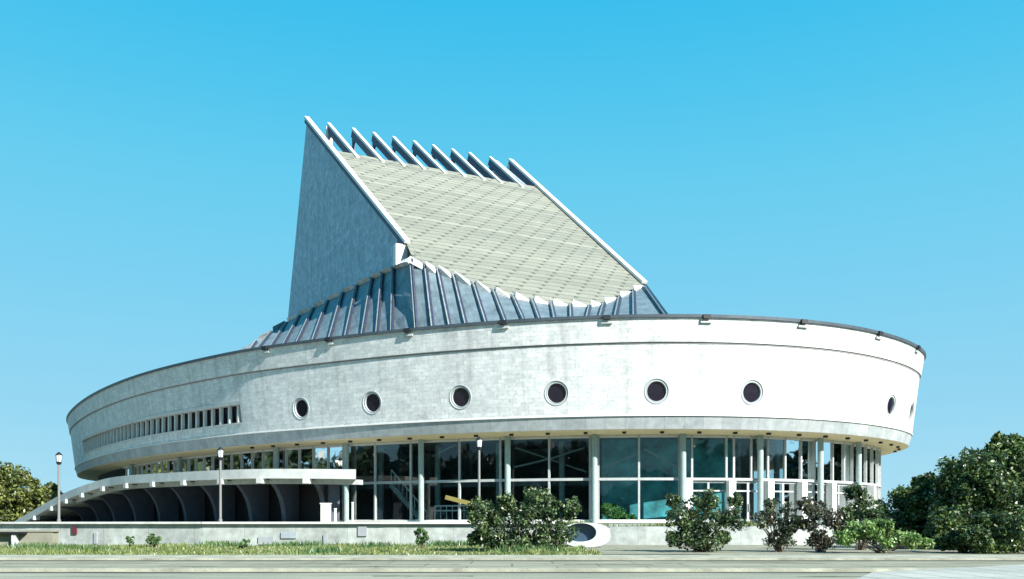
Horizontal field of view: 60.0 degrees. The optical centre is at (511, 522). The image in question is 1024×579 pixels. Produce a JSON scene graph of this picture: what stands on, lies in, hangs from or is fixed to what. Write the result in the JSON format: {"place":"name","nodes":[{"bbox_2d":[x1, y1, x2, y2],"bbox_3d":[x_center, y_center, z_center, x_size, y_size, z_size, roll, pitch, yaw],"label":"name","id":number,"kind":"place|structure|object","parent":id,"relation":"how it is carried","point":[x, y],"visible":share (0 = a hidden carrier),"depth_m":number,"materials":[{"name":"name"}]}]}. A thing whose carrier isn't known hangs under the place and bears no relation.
{"place":"outdoors","nodes":[
{"label":"outdoors","id":0,"kind":"place"},
{"bbox_2d":[0,542,602,554],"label":"lawn","id":1,"kind":"structure","parent":0,"point":[274,552],"depth_m":43.99,"materials":[{"name":"green plant"}]},
{"bbox_2d":[0,532,26,545],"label":"bench","id":2,"kind":"object","parent":1,"relation":"on","point":[14,536],"visible":0.74,"depth_m":50.32,"materials":[{"name":"grey concrete"}]},
{"bbox_2d":[0,530,60,546],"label":"wall","id":3,"kind":"structure","parent":1,"relation":"on","point":[51,537],"depth_m":50.66,"materials":[{"name":"beige concrete"}]},
{"bbox_2d":[125,535,134,546],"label":"weed","id":4,"kind":"object","parent":1,"relation":"on","point":[129,539],"visible":0.97,"depth_m":49.88,"materials":[{"name":"green plant"}]},
{"bbox_2d":[145,533,161,546],"bbox_3d":[-20.297,1.045,50.101,0.822,0.959,0.961,0,0,0],"label":"weed","id":5,"kind":"object","parent":1,"relation":"on","point":[151,539],"visible":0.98,"depth_m":49.98,"materials":[{"name":"green plant"}]},
{"bbox_2d":[238,538,249,548],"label":"weed","id":6,"kind":"object","parent":1,"relation":"on","point":[243,543],"visible":0.94,"depth_m":49.80,"materials":[{"name":"green plant"}]},
{"bbox_2d":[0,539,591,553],"bbox_3d":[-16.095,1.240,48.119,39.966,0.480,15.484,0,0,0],"label":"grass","id":7,"kind":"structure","parent":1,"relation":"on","point":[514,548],"depth_m":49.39,"materials":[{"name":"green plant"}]},
{"bbox_2d":[414,526,429,547],"bbox_3d":[-5.080,0.856,50.035,0.985,1.324,0.992,0,0,0],"label":"weed","id":8,"kind":"object","parent":1,"relation":"on","point":[420,540],"visible":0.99,"depth_m":49.89,"materials":[{"name":"green plant"}]},
{"bbox_2d":[463,486,582,550],"bbox_3d":[0.561,-0.167,45.111,6.121,3.423,2.964,0,0,0],"label":"shrub","id":9,"kind":"object","parent":1,"relation":"on","point":[482,534],"visible":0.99,"depth_m":44.66,"materials":[{"name":"green plant"}]},
{"bbox_2d":[0,573,868,578],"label":"road","id":10,"kind":"structure","parent":0,"point":[430,576],"depth_m":25.04,"materials":[{"name":"grey asphalt"}]},
{"bbox_2d":[0,572,870,572],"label":"gutter","id":11,"kind":"object","parent":10,"relation":"on","point":[435,572],"visible":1,"depth_m":26.44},
{"bbox_2d":[0,561,1023,567],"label":"pavement","id":12,"kind":"structure","parent":0,"point":[454,564],"depth_m":31.37,"materials":[{"name":"concrete"}]},
{"bbox_2d":[564,564,651,564],"bbox_3d":[3.389,1.476,31.312,3.126,0.001,0.234,0,0,1],"label":"pavement crack","id":13,"kind":"object","parent":12,"relation":"on","point":[614,564],"visible":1,"depth_m":31.27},
{"bbox_2d":[863,566,911,566],"bbox_3d":[12.690,1.476,29.797,1.714,0.001,0.270,0,0,0],"label":"pavement crack","id":14,"kind":"object","parent":12,"relation":"on","point":[887,566],"visible":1,"depth_m":29.85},
{"bbox_2d":[0,555,1023,559],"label":"path","id":15,"kind":"structure","parent":0,"point":[511,557],"depth_m":35.89,"materials":[{"name":"grey concrete"}]},
{"bbox_2d":[0,0,1023,519],"label":"sky","id":16,"kind":"structure","parent":0,"point":[860,163],"materials":[{"name":"blue"}]},
{"bbox_2d":[467,554,710,554],"bbox_3d":[2.350,1.470,40.900,13.700,0.001,1.400,0,0,0],"label":"dirt strip","id":17,"kind":"object","parent":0,"point":[653,554],"visible":0.2,"depth_m":40.95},
{"bbox_2d":[598,523,829,523],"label":"terrace","id":18,"kind":"structure","parent":0,"point":[650,523],"depth_m":64.40,"materials":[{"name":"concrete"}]},
{"bbox_2d":[0,460,62,521],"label":"tree","id":19,"kind":"object","parent":18,"relation":"on","point":[17,500],"visible":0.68,"depth_m":110.39,"materials":[{"name":"green plant"}]},
{"bbox_2d":[55,452,61,521],"bbox_3d":[-31.175,-2.401,61.000,0.440,4.922,0.429,0,0,0],"label":"street lamp","id":20,"kind":"object","parent":18,"relation":"on","point":[58,455],"visible":0.96,"depth_m":60.92,"materials":[{"name":"metal"}]},
{"bbox_2d":[14,469,362,521],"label":"entrance canopy","id":21,"kind":"object","parent":18,"relation":"on","point":[274,495],"visible":0.95,"depth_m":77.20,"materials":[{"name":"concrete"}]},
{"bbox_2d":[217,447,223,521],"bbox_3d":[-19.208,-2.461,58.400,0.440,5.043,0.429,0,0,0],"label":"street lamp","id":22,"kind":"object","parent":18,"relation":"on","point":[220,451],"visible":0.95,"depth_m":58.33,"materials":[{"name":"metal"}]},
{"bbox_2d":[320,503,331,521],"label":"pedestal","id":23,"kind":"object","parent":18,"relation":"on","point":[325,512],"visible":0.82,"depth_m":66.14,"materials":[{"name":"white paint"}]},
{"bbox_2d":[333,508,336,521],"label":"bollard","id":24,"kind":"object","parent":18,"relation":"on","point":[335,515],"visible":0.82,"depth_m":66.42,"materials":[{"name":"white paint"}]},
{"bbox_2d":[351,502,353,521],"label":"bollard","id":25,"kind":"object","parent":18,"relation":"on","point":[352,511],"visible":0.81,"depth_m":67.94,"materials":[{"name":"white paint"}]},
{"bbox_2d":[476,437,481,521],"bbox_3d":[-2.130,-2.753,57.400,0.440,5.627,0.429,0,0,0],"label":"street lamp","id":26,"kind":"object","parent":18,"relation":"on","point":[479,443],"visible":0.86,"depth_m":57.33,"materials":[{"name":"metal"}]},
{"bbox_2d":[66,116,925,522],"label":"theatre building","id":27,"kind":"structure","parent":18,"relation":"on","point":[522,324],"depth_m":73.38,"materials":[{"name":"concrete"}]},
{"bbox_2d":[81,401,241,454],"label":"ribbon window","id":28,"kind":"structure","parent":27,"relation":"in","point":[223,414],"depth_m":87.50,"materials":[{"name":"concrete"}]},
{"bbox_2d":[693,481,706,521],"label":"door","id":29,"kind":"structure","parent":27,"relation":"in","point":[693,481],"depth_m":67.98,"materials":[{"name":"paint"}]},
{"bbox_2d":[707,481,725,521],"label":"door","id":30,"kind":"structure","parent":27,"relation":"in","point":[708,482],"depth_m":68.13,"materials":[{"name":"paint"}]},
{"bbox_2d":[736,481,748,520],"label":"door","id":31,"kind":"structure","parent":27,"relation":"in","point":[736,481],"depth_m":68.61,"materials":[{"name":"paint"}]},
{"bbox_2d":[746,481,763,522],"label":"door","id":32,"kind":"structure","parent":27,"relation":"in","point":[747,481],"depth_m":68.71,"materials":[{"name":"paint"}]},
{"bbox_2d":[774,482,783,522],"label":"door","id":33,"kind":"structure","parent":27,"relation":"in","point":[774,482],"depth_m":69.61,"materials":[{"name":"paint"}]},
{"bbox_2d":[781,482,796,522],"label":"door","id":34,"kind":"structure","parent":27,"relation":"in","point":[790,488],"depth_m":69.98,"materials":[{"name":"paint"}]},
{"bbox_2d":[808,482,814,520],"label":"door","id":35,"kind":"structure","parent":27,"relation":"in","point":[810,484],"depth_m":71.02,"materials":[{"name":"paint"}]},
{"bbox_2d":[812,483,825,522],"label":"door","id":36,"kind":"structure","parent":27,"relation":"in","point":[816,484],"depth_m":71.40,"materials":[{"name":"paint"}]},
{"bbox_2d":[838,484,847,519],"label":"door","id":37,"kind":"structure","parent":27,"relation":"in","point":[842,502],"depth_m":73.48,"materials":[{"name":"paint"}]},
{"bbox_2d":[599,502,637,519],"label":"indoor plant","id":38,"kind":"object","parent":18,"relation":"on","point":[611,511],"visible":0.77,"depth_m":69.07,"materials":[{"name":"green plant"}]},
{"bbox_2d":[585,544,1023,554],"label":"forecourt","id":39,"kind":"structure","parent":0,"point":[724,550],"depth_m":45.64,"materials":[{"name":"concrete"}]},
{"bbox_2d":[563,523,610,546],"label":"rounded wall end","id":40,"kind":"structure","parent":39,"relation":"on","point":[594,534],"depth_m":53.20,"materials":[{"name":"concrete"}]},
{"bbox_2d":[664,487,750,551],"bbox_3d":[9.845,-0.123,45.122,4.420,3.343,2.877,0,0,0],"label":"shrub","id":41,"kind":"object","parent":39,"relation":"on","point":[689,534],"visible":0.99,"depth_m":44.64,"materials":[{"name":"green plant"}]},
{"bbox_2d":[750,497,804,551],"bbox_3d":[13.470,0.111,44.985,2.756,2.821,1.873,0,0,0],"label":"shrub","id":42,"kind":"object","parent":39,"relation":"on","point":[786,530],"visible":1,"depth_m":44.83,"materials":[{"name":"green plant"}]},
{"bbox_2d":[795,496,846,551],"bbox_3d":[15.831,0.075,45.086,2.860,2.903,1.740,0,0,-12],"label":"shrub","id":43,"kind":"object","parent":39,"relation":"on","point":[817,540],"visible":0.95,"depth_m":44.83,"materials":[{"name":"green plant"}]},
{"bbox_2d":[837,483,894,549],"bbox_3d":[19.095,-0.327,47.926,3.148,3.692,1.911,0,0,0],"label":"shrub","id":44,"kind":"object","parent":39,"relation":"on","point":[857,493],"visible":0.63,"depth_m":47.68,"materials":[{"name":"green plant"}]},
{"bbox_2d":[833,517,935,552],"bbox_3d":[17.975,0.637,43.104,4.918,1.787,1.917,0,0,0],"label":"bush","id":45,"kind":"object","parent":39,"relation":"on","point":[874,530],"visible":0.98,"depth_m":42.72,"materials":[{"name":"green plant"}]},
{"bbox_2d":[870,471,949,547],"bbox_3d":[23.703,-0.719,51.908,6.304,4.617,3.822,0,0,9],"label":"tree","id":46,"kind":"object","parent":39,"relation":"on","point":[909,513],"visible":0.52,"depth_m":51.43,"materials":[{"name":"green plant"}]},
{"bbox_2d":[923,430,1023,550],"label":"tree","id":47,"kind":"object","parent":39,"relation":"on","point":[991,475],"visible":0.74,"depth_m":47.95,"materials":[{"name":"green plant"}]},
{"bbox_2d":[923,503,1023,553],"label":"shrub","id":48,"kind":"object","parent":39,"relation":"on","point":[949,532],"visible":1,"depth_m":42.54,"materials":[{"name":"green plant"}]},
{"bbox_2d":[857,564,1023,578],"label":"paving slabs","id":49,"kind":"structure","parent":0,"point":[1003,572],"depth_m":23.98,"materials":[{"name":"grey concrete"}]},
{"label":"ground","id":50,"kind":"structure","parent":0,"visible":0},
{"bbox_2d":[0,522,556,545],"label":"terrace wall","id":51,"kind":"structure","parent":50,"relation":"on","point":[116,533],"depth_m":57.06,"materials":[{"name":"concrete"}]},
{"bbox_2d":[0,568,940,571],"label":"kerb","id":52,"kind":"structure","parent":50,"relation":"on","point":[445,569],"depth_m":27.00,"materials":[{"name":"concrete"}]},
{"bbox_2d":[0,560,1023,560],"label":"channel","id":53,"kind":"object","parent":50,"relation":"on","point":[511,560],"visible":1,"depth_m":34.88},
{"bbox_2d":[563,524,925,544],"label":"plinth wall","id":54,"kind":"structure","parent":50,"relation":"on","point":[624,534],"depth_m":59.23,"materials":[{"name":"white concrete"}]},
{"bbox_2d":[566,519,764,525],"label":"ledge grass","id":55,"kind":"structure","parent":54,"relation":"on","point":[659,524],"depth_m":59.71,"materials":[{"name":"green plant"}]}
]}

